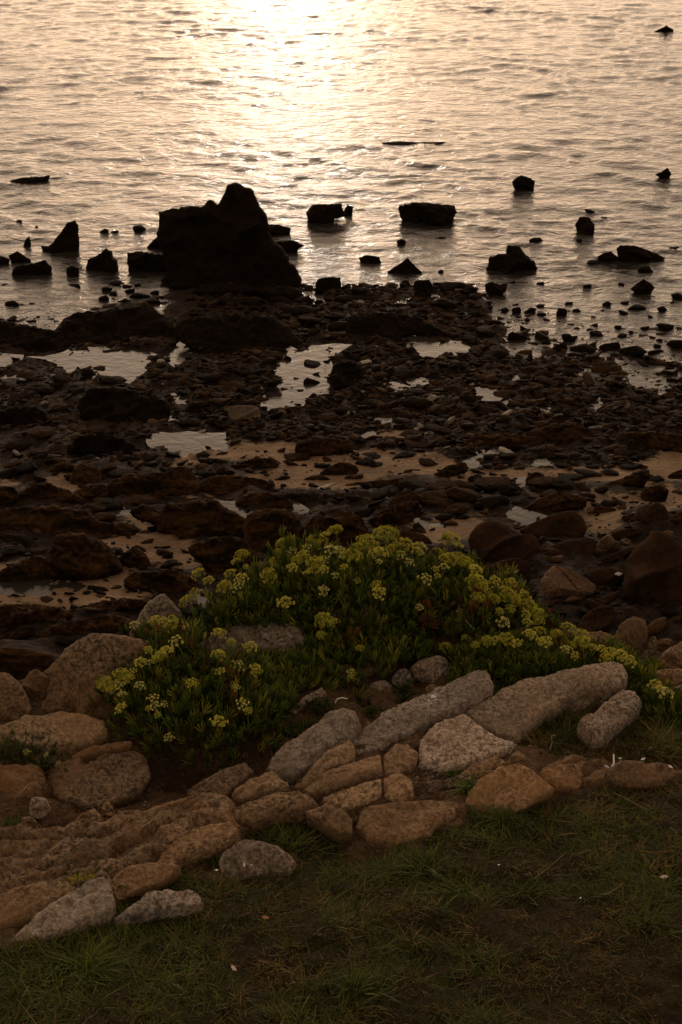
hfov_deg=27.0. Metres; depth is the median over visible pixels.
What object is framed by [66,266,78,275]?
sea rock
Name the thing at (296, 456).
loose stone
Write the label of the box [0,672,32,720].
boulder
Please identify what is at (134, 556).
rock
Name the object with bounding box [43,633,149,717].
boulder
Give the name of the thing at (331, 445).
rock
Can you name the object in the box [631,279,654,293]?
sea rock
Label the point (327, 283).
sea rock
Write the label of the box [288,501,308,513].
tide pool
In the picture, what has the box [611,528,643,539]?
slab
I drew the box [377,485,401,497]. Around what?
loose stone
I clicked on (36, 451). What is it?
loose stone
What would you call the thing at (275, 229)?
sea rock
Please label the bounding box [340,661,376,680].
rock
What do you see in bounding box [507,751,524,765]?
stone
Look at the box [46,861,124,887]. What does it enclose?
yellow flowering tuft
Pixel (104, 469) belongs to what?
loose stone
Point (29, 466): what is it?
loose stone
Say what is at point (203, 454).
loose stone
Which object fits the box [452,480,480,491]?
loose stone
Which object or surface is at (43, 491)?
rock ledge
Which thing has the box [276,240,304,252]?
sea rock
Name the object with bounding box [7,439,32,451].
loose stone
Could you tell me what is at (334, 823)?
rock
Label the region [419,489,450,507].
loose stone
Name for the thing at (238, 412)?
stone block
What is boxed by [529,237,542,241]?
loose stone
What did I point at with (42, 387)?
loose stone
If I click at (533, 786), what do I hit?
rock
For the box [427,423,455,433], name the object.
loose stone
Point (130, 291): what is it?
loose stone
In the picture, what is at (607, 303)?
loose stone
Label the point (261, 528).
rock ledge
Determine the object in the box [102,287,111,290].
loose stone
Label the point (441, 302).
loose stone
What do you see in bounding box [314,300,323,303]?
loose stone
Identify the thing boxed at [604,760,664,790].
rock
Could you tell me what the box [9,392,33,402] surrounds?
loose stone
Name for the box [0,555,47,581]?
rock ledge
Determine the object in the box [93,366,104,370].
loose stone
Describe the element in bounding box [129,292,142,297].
loose stone
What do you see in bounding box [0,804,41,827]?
grass tuft
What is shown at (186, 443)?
tide pool
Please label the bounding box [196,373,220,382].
loose stone
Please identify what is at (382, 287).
loose stone
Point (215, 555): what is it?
rock ledge
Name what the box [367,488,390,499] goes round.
loose stone
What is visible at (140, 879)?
rock
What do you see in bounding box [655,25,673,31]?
sea rock
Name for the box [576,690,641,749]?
slab
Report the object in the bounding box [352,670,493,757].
slab
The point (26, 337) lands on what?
rock ledge
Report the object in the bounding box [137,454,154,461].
loose stone
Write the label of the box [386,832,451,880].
grass tuft
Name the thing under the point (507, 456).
loose stone
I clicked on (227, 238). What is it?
sea rock
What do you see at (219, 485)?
rock ledge
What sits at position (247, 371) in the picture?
loose stone
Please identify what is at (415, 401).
loose stone
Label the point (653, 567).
boulder
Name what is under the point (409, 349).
loose stone
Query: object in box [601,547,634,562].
slab
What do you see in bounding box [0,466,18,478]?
loose stone
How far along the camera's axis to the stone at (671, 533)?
12.62 m
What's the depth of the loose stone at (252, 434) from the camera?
15.57 m
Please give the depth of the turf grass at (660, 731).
2.88 m
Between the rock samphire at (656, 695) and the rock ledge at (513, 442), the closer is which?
the rock samphire at (656, 695)
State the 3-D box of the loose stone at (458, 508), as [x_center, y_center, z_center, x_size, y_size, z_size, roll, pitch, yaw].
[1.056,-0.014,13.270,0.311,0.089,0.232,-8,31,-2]
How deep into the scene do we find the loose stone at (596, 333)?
19.44 m
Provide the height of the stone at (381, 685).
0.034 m
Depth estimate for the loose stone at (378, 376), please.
17.31 m
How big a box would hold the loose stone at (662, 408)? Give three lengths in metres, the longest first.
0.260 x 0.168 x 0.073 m
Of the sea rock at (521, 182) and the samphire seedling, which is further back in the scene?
the sea rock at (521, 182)
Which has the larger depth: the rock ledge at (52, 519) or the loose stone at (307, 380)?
the loose stone at (307, 380)
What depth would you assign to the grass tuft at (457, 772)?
2.76 m
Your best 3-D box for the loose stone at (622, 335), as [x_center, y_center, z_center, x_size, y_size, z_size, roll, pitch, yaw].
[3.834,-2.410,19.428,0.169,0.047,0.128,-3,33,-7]
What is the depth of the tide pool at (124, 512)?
13.33 m
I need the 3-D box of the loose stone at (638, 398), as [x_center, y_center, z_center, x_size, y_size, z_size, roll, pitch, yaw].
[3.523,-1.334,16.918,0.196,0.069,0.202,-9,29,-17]
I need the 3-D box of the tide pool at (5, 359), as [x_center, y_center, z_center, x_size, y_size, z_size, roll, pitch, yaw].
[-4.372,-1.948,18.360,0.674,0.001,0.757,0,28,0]
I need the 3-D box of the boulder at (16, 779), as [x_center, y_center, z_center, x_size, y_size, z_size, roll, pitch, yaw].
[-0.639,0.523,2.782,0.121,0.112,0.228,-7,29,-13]
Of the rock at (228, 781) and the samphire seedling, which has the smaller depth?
the rock at (228, 781)
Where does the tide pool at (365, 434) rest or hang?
on the beach
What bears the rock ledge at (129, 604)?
on the beach
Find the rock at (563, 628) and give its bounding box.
[558,624,568,631]
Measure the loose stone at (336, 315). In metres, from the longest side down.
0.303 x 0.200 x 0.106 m
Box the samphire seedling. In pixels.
[340,665,367,694]
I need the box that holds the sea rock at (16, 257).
[8,251,30,262]
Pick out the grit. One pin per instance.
(425, 778)
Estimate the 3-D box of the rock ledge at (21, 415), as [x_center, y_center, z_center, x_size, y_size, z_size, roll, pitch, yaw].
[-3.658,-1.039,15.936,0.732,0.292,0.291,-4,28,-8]
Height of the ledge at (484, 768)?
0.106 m
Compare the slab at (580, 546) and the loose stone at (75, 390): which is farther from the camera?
the loose stone at (75, 390)
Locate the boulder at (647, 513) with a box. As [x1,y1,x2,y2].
[635,503,668,523]
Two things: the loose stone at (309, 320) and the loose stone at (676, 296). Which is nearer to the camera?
the loose stone at (309, 320)
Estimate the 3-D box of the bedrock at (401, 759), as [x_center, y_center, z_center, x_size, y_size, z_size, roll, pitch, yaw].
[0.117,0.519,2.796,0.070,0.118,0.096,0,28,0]
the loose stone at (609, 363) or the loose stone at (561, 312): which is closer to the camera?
the loose stone at (609, 363)
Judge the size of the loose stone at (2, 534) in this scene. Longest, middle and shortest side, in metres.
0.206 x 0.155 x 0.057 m
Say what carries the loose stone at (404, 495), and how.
on the beach
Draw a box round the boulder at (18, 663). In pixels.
[0,647,53,679]
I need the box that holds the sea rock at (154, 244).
[147,238,160,248]
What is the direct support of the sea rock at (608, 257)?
on the sea water
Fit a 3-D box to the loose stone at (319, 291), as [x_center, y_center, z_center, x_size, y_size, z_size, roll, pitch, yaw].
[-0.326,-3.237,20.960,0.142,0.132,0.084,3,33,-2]
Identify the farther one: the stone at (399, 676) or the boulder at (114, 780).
the stone at (399, 676)
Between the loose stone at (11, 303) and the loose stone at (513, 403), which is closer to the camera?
the loose stone at (513, 403)
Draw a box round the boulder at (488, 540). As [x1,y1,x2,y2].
[468,521,539,560]
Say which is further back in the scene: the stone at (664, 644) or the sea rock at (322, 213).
the sea rock at (322, 213)
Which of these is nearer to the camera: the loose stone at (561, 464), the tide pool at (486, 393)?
the loose stone at (561, 464)
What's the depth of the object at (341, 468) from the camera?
14.43 m
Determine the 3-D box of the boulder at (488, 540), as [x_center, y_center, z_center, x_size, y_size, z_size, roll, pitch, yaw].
[1.395,0.288,12.176,0.617,0.427,0.434,0,28,0]
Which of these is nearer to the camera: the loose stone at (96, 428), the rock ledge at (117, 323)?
the loose stone at (96, 428)
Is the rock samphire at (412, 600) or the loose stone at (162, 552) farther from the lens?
the loose stone at (162, 552)
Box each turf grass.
[522,695,681,770]
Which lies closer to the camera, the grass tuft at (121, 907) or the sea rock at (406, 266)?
the grass tuft at (121, 907)
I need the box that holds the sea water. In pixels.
[0,0,681,394]
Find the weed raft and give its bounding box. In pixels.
[381,141,444,144]
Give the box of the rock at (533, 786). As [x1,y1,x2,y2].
[465,763,555,812]
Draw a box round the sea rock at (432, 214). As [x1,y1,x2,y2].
[398,202,456,225]
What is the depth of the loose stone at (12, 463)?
14.64 m
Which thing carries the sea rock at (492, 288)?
on the sea water
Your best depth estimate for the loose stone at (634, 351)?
18.77 m
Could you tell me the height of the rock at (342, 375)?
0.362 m
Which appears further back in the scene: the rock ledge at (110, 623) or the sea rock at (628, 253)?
the sea rock at (628, 253)
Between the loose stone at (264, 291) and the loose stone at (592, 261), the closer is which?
the loose stone at (264, 291)
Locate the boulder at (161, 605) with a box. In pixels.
[129,594,180,637]
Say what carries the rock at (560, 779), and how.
on the cliff ground at (172, 774)
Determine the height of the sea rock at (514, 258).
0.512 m
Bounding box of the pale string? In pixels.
[604,754,614,767]
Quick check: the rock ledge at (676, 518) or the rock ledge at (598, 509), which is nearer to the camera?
the rock ledge at (676, 518)
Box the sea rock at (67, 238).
[41,220,79,253]
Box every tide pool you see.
[0,352,23,366]
[0,374,25,379]
[0,578,85,595]
[28,346,156,383]
[116,507,131,515]
[145,431,231,459]
[164,341,211,366]
[170,393,187,403]
[185,589,208,606]
[216,499,253,517]
[258,343,351,410]
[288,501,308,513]
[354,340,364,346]
[360,429,378,437]
[374,414,395,426]
[384,381,410,391]
[401,335,472,357]
[406,377,428,386]
[414,517,444,527]
[463,445,504,468]
[475,387,510,404]
[506,506,546,525]
[512,476,528,486]
[532,457,556,467]
[537,406,550,411]
[586,398,605,409]
[622,376,657,388]
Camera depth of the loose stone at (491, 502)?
13.37 m
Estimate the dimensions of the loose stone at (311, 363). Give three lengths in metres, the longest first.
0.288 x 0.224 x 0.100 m
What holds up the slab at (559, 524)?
on the beach
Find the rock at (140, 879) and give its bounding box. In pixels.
[111,862,181,899]
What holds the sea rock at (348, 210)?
on the sea water
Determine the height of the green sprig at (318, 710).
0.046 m
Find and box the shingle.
[0,280,681,471]
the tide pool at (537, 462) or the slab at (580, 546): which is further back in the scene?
the tide pool at (537, 462)
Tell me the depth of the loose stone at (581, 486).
13.87 m
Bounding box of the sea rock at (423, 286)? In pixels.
[414,280,432,295]
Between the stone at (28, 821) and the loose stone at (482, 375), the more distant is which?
the loose stone at (482, 375)
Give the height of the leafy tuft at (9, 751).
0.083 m
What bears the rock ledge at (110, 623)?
on the beach
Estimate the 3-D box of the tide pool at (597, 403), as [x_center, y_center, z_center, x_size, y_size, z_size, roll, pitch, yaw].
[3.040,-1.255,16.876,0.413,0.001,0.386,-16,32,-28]
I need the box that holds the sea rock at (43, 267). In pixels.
[12,260,51,275]
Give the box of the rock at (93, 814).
[66,808,101,826]
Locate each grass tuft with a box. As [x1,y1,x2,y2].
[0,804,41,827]
[21,926,142,1009]
[107,894,134,928]
[110,860,202,898]
[192,851,225,871]
[241,818,351,865]
[262,930,305,963]
[300,948,400,1023]
[303,831,351,861]
[379,837,439,863]
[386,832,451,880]
[403,846,494,903]
[434,765,467,779]
[439,759,482,801]
[452,777,557,852]
[496,862,561,910]
[557,703,593,722]
[578,785,663,827]
[591,890,681,955]
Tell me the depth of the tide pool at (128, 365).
18.23 m
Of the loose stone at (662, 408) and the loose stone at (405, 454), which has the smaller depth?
the loose stone at (405, 454)
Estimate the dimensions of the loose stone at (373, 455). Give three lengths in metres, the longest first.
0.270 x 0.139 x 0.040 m
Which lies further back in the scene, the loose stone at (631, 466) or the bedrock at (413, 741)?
the loose stone at (631, 466)
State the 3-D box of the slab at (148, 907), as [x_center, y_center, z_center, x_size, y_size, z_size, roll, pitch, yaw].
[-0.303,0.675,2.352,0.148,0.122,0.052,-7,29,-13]
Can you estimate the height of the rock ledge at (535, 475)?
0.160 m
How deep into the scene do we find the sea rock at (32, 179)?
26.42 m
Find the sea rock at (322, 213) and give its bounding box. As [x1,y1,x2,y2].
[306,203,347,223]
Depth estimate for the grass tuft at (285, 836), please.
2.55 m
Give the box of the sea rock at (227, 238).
[156,182,301,287]
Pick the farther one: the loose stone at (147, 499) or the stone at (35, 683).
the loose stone at (147, 499)
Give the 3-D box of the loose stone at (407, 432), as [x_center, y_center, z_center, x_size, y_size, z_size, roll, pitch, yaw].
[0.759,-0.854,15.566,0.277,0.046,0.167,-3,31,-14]
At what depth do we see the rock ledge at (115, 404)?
16.14 m
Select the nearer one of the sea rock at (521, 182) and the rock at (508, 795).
the rock at (508, 795)
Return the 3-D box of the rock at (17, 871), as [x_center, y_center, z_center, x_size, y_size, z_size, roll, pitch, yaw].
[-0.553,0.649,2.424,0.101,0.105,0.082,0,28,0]
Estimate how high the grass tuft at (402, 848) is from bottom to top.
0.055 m
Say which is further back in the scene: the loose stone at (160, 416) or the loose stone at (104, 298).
the loose stone at (104, 298)
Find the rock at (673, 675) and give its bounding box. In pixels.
[655,668,681,685]
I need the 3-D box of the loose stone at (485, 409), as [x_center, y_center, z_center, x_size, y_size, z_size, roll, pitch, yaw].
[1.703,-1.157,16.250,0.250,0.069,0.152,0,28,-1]
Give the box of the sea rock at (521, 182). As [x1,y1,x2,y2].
[512,175,534,190]
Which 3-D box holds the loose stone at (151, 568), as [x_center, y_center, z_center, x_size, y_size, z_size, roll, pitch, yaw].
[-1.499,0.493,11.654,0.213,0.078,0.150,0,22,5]
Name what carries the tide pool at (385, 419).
on the beach
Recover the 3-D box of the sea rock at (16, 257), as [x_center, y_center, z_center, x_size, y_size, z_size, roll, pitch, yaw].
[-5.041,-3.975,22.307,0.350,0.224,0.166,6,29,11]
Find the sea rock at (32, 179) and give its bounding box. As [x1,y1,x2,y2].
[10,175,49,182]
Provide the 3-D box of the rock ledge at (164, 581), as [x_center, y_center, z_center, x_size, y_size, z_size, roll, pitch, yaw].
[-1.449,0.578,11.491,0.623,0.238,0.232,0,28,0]
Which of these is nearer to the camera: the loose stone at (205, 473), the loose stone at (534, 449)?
the loose stone at (205, 473)
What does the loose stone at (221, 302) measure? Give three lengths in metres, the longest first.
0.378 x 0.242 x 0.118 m
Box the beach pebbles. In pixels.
[0,438,681,636]
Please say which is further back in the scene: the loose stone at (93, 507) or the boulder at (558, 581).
the loose stone at (93, 507)
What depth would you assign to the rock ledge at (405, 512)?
12.97 m
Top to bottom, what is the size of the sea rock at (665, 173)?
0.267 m
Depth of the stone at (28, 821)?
2.60 m
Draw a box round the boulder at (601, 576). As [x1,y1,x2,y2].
[587,567,623,586]
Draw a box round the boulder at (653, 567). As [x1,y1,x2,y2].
[622,530,681,606]
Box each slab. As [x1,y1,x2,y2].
[0,711,109,754]
[0,881,76,928]
[12,876,115,942]
[113,889,203,927]
[156,822,239,866]
[265,708,360,785]
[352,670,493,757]
[379,529,431,543]
[418,714,515,773]
[465,661,627,743]
[520,511,586,537]
[546,607,564,614]
[550,538,595,554]
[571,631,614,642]
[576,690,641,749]
[580,590,621,606]
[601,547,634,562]
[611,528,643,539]
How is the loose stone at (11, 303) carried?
on the sea water
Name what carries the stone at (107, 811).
on the cliff ground at (172, 774)
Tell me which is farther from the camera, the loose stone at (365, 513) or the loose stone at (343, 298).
the loose stone at (343, 298)
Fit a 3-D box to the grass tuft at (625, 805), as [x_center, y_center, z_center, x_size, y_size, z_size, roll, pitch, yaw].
[0.542,0.546,2.671,0.174,0.059,0.179,-24,36,-37]
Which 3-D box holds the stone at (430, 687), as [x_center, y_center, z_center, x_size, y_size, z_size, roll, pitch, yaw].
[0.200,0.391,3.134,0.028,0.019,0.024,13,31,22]
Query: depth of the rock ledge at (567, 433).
15.48 m
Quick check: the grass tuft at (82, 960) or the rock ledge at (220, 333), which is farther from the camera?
the rock ledge at (220, 333)
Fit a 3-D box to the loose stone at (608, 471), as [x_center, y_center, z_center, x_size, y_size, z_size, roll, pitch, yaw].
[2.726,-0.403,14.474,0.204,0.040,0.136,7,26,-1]
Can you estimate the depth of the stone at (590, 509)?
13.33 m
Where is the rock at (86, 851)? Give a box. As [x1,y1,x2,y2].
[57,839,113,867]
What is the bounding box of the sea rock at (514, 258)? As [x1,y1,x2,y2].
[486,245,537,273]
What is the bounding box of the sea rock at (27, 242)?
[23,237,30,245]
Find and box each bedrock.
[0,791,235,927]
[219,808,243,840]
[230,791,318,836]
[231,771,289,806]
[289,733,440,827]
[294,740,355,789]
[301,755,382,800]
[322,779,381,810]
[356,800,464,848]
[383,744,417,775]
[383,773,413,801]
[541,754,681,788]
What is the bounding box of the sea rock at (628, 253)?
[616,245,664,261]
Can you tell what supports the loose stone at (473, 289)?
on the sea water
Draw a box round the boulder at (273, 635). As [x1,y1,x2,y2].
[199,622,305,652]
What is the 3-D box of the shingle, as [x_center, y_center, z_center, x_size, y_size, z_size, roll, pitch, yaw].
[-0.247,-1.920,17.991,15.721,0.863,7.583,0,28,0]
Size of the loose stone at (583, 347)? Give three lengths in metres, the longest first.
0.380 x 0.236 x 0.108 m
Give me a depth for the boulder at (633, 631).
3.31 m
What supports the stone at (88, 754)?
on the cliff ground at (172, 774)
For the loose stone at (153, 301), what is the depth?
20.54 m
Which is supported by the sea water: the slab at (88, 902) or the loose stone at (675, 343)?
the loose stone at (675, 343)
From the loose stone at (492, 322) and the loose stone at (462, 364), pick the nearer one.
the loose stone at (462, 364)
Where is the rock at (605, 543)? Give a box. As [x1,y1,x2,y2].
[595,535,614,551]
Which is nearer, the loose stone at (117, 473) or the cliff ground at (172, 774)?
the cliff ground at (172, 774)
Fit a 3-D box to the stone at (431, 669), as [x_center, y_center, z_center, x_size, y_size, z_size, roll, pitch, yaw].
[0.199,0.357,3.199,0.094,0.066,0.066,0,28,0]
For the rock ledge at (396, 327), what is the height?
0.388 m
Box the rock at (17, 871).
[12,868,22,873]
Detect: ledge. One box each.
[0,320,54,352]
[0,405,46,426]
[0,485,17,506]
[0,505,139,538]
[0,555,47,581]
[0,603,72,627]
[1,626,34,639]
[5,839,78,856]
[16,483,83,504]
[38,614,133,636]
[45,532,122,580]
[49,304,175,350]
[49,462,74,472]
[67,434,136,457]
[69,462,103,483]
[70,598,148,611]
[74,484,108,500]
[77,386,170,422]
[106,467,201,497]
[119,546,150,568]
[120,820,204,854]
[124,569,199,593]
[129,499,245,537]
[154,802,185,815]
[174,313,302,354]
[188,535,252,573]
[200,474,274,495]
[235,492,293,508]
[238,458,277,468]
[243,508,301,550]
[283,493,344,503]
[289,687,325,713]
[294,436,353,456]
[303,508,368,545]
[304,475,325,480]
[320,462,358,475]
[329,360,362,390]
[345,478,403,487]
[346,311,446,341]
[368,501,421,526]
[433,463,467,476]
[458,756,507,777]
[462,432,545,450]
[522,492,586,510]
[524,423,591,443]
[525,472,543,483]
[580,431,681,452]
[593,506,615,513]
[607,470,649,487]
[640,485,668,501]
[668,469,681,478]
[670,511,681,525]
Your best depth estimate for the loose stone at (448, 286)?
20.92 m
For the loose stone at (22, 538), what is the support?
on the beach
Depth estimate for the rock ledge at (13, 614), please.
10.85 m
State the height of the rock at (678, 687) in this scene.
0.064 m
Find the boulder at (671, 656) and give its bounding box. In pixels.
[658,641,681,668]
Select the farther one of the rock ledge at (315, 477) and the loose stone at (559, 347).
the loose stone at (559, 347)
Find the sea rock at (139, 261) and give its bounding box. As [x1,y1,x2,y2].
[127,251,165,271]
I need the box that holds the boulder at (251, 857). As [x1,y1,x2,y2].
[218,840,296,880]
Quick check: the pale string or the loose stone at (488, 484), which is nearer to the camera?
the pale string
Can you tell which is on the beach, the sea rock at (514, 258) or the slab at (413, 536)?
the slab at (413, 536)
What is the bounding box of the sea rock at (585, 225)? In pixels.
[575,217,594,234]
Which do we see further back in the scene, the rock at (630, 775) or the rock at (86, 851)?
the rock at (630, 775)
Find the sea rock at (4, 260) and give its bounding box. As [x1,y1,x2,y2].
[0,256,9,264]
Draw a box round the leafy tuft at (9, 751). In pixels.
[0,728,45,765]
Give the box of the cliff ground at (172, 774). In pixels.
[0,622,681,1023]
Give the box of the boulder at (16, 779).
[0,753,47,799]
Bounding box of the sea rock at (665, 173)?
[655,168,670,177]
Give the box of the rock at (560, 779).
[538,764,584,792]
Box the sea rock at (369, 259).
[359,255,380,263]
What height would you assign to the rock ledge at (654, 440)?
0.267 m
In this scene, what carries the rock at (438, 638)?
on the cliff ground at (172, 774)
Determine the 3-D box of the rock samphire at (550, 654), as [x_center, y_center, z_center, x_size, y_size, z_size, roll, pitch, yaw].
[0.478,0.359,3.342,0.540,0.347,0.638,0,28,0]
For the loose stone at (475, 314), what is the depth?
20.05 m
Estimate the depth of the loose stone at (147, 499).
13.49 m
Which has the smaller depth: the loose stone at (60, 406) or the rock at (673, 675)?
the rock at (673, 675)
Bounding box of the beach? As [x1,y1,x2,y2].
[0,276,681,675]
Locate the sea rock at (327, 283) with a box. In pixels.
[316,277,341,290]
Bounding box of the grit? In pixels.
[2,683,674,895]
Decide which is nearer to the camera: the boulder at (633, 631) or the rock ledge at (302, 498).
the boulder at (633, 631)
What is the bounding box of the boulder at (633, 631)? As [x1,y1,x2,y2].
[614,616,647,657]
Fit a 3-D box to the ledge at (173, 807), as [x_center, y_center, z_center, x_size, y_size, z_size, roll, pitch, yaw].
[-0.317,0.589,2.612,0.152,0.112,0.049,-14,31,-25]
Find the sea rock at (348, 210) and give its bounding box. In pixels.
[344,205,352,214]
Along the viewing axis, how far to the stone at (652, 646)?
3.28 m
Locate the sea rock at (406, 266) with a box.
[387,258,419,273]
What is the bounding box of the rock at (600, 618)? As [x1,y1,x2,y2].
[577,605,614,632]
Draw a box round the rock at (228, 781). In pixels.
[187,762,252,798]
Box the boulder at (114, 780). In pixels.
[47,750,150,810]
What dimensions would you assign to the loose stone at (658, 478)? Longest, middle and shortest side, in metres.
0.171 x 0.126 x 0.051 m
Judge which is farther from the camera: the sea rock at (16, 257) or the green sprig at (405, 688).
the sea rock at (16, 257)
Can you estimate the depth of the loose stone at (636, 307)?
20.34 m
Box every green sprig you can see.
[295,692,335,717]
[358,706,384,717]
[388,670,421,701]
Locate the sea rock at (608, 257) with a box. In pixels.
[597,252,617,262]
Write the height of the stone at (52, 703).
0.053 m
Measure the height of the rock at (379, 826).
0.118 m
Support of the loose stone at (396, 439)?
on the beach
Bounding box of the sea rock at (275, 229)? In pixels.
[269,224,290,234]
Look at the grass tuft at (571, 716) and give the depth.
3.00 m
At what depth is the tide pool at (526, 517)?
13.24 m
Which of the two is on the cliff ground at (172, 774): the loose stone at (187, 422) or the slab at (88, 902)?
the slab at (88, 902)
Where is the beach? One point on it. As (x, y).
(666, 464)
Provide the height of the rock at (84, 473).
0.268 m
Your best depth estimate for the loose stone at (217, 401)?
16.53 m
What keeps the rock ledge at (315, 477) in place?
on the beach
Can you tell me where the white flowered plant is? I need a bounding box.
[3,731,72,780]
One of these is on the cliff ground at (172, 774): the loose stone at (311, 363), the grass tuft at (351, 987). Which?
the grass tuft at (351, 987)
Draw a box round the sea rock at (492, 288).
[485,282,507,295]
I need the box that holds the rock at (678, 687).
[672,684,681,698]
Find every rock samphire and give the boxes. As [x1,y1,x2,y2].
[72,612,353,776]
[179,524,565,707]
[438,621,677,706]
[637,679,681,735]
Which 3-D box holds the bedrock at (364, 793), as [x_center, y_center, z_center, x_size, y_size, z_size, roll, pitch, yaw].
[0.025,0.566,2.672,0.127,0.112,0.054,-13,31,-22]
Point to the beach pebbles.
(657, 626)
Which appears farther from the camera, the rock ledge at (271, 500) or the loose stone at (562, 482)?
the loose stone at (562, 482)
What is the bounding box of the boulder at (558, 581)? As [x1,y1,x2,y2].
[540,566,596,598]
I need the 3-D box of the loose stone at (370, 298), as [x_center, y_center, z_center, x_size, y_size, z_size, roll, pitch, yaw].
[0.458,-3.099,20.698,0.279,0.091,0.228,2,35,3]
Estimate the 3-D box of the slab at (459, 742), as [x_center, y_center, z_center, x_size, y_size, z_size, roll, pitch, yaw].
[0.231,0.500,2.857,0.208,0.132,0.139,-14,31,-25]
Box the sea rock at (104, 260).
[86,248,118,273]
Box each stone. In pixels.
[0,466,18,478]
[0,529,13,538]
[0,545,26,554]
[3,459,24,467]
[3,533,34,543]
[5,301,18,305]
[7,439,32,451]
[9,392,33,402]
[17,460,37,474]
[20,816,36,828]
[22,669,49,700]
[23,382,54,393]
[26,547,48,554]
[28,449,49,454]
[29,426,58,438]
[29,797,50,819]
[40,695,69,713]
[47,402,68,410]
[52,374,70,383]
[66,386,84,393]
[71,741,132,761]
[81,367,92,376]
[81,503,105,511]
[86,425,105,432]
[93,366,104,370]
[93,512,119,520]
[94,498,123,509]
[98,295,108,300]
[100,465,116,473]
[101,376,126,383]
[101,802,114,821]
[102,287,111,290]
[106,468,135,477]
[108,280,121,284]
[114,454,130,461]
[124,289,134,292]
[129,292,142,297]
[130,494,161,505]
[133,225,145,231]
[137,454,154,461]
[145,299,160,303]
[146,372,161,378]
[146,566,161,570]
[151,356,170,362]
[155,414,169,420]
[156,549,169,555]
[159,559,177,568]
[161,276,168,282]
[178,417,200,426]
[180,607,196,617]
[185,399,206,412]
[194,470,215,475]
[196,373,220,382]
[196,451,209,458]
[207,418,222,425]
[209,298,227,305]
[212,398,224,405]
[224,380,244,388]
[225,298,244,305]
[228,438,242,445]
[240,367,257,377]
[244,432,257,438]
[254,285,281,297]
[262,378,281,387]
[268,407,286,414]
[276,286,303,299]
[280,305,318,316]
[283,356,290,360]
[284,431,294,436]
[284,453,310,460]
[291,297,313,303]
[297,315,321,325]
[303,377,319,383]
[304,359,320,366]
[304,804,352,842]
[308,393,317,397]
[314,288,323,293]
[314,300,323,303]
[319,412,337,420]
[324,312,344,319]
[328,321,346,329]
[334,295,353,302]
[335,406,359,413]
[350,287,364,294]
[355,456,375,465]
[355,508,374,517]
[360,538,378,544]
[362,452,380,458]
[363,295,380,301]
[363,399,382,405]
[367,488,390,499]
[370,680,391,690]
[372,372,387,380]
[375,286,392,288]
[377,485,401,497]
[380,436,405,442]
[388,488,423,505]
[391,668,412,688]
[392,369,416,378]
[392,451,416,458]
[397,239,405,244]
[398,479,427,490]
[399,429,421,436]
[402,396,431,407]
[404,439,425,447]
[405,347,415,352]
[406,389,426,394]
[408,302,423,307]
[408,655,449,682]
[410,355,422,361]
[419,458,438,466]
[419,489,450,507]
[425,478,457,490]
[425,684,437,691]
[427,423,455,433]
[429,297,457,308]
[434,406,450,415]
[438,282,465,290]
[442,385,467,392]
[442,502,469,515]
[446,487,482,502]
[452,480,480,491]
[455,361,469,368]
[461,335,478,342]
[461,413,478,417]
[467,286,478,292]
[467,474,481,481]
[468,312,480,317]
[473,476,510,492]
[474,496,508,509]
[476,328,495,337]
[476,372,492,378]
[479,406,500,414]
[487,348,508,359]
[490,320,500,324]
[493,390,515,397]
[497,482,523,496]
[498,453,516,459]
[501,307,508,312]
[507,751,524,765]
[508,332,526,340]
[508,400,526,406]
[512,307,520,313]
[520,365,541,373]
[524,446,542,452]
[526,476,554,488]
[527,307,535,313]
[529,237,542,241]
[539,375,554,384]
[539,489,556,496]
[550,477,573,488]
[552,343,566,351]
[552,367,580,375]
[555,462,568,466]
[556,308,566,315]
[558,473,583,481]
[561,334,575,341]
[565,697,594,715]
[569,343,596,352]
[572,469,597,476]
[572,482,589,490]
[586,506,593,512]
[587,260,599,262]
[589,330,603,335]
[593,360,617,366]
[597,390,607,395]
[599,342,620,350]
[600,468,618,475]
[602,301,611,306]
[613,499,626,504]
[617,333,626,336]
[618,463,639,469]
[619,345,647,356]
[619,538,630,544]
[622,513,634,521]
[627,304,645,309]
[628,395,647,403]
[637,266,652,272]
[648,636,657,660]
[649,395,661,400]
[649,475,664,481]
[650,406,671,411]
[655,323,673,329]
[657,306,666,311]
[658,638,672,651]
[664,530,674,537]
[666,340,681,347]
[671,293,681,298]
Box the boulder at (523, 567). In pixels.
[485,558,530,584]
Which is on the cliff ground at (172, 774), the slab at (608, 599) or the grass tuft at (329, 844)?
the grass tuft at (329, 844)

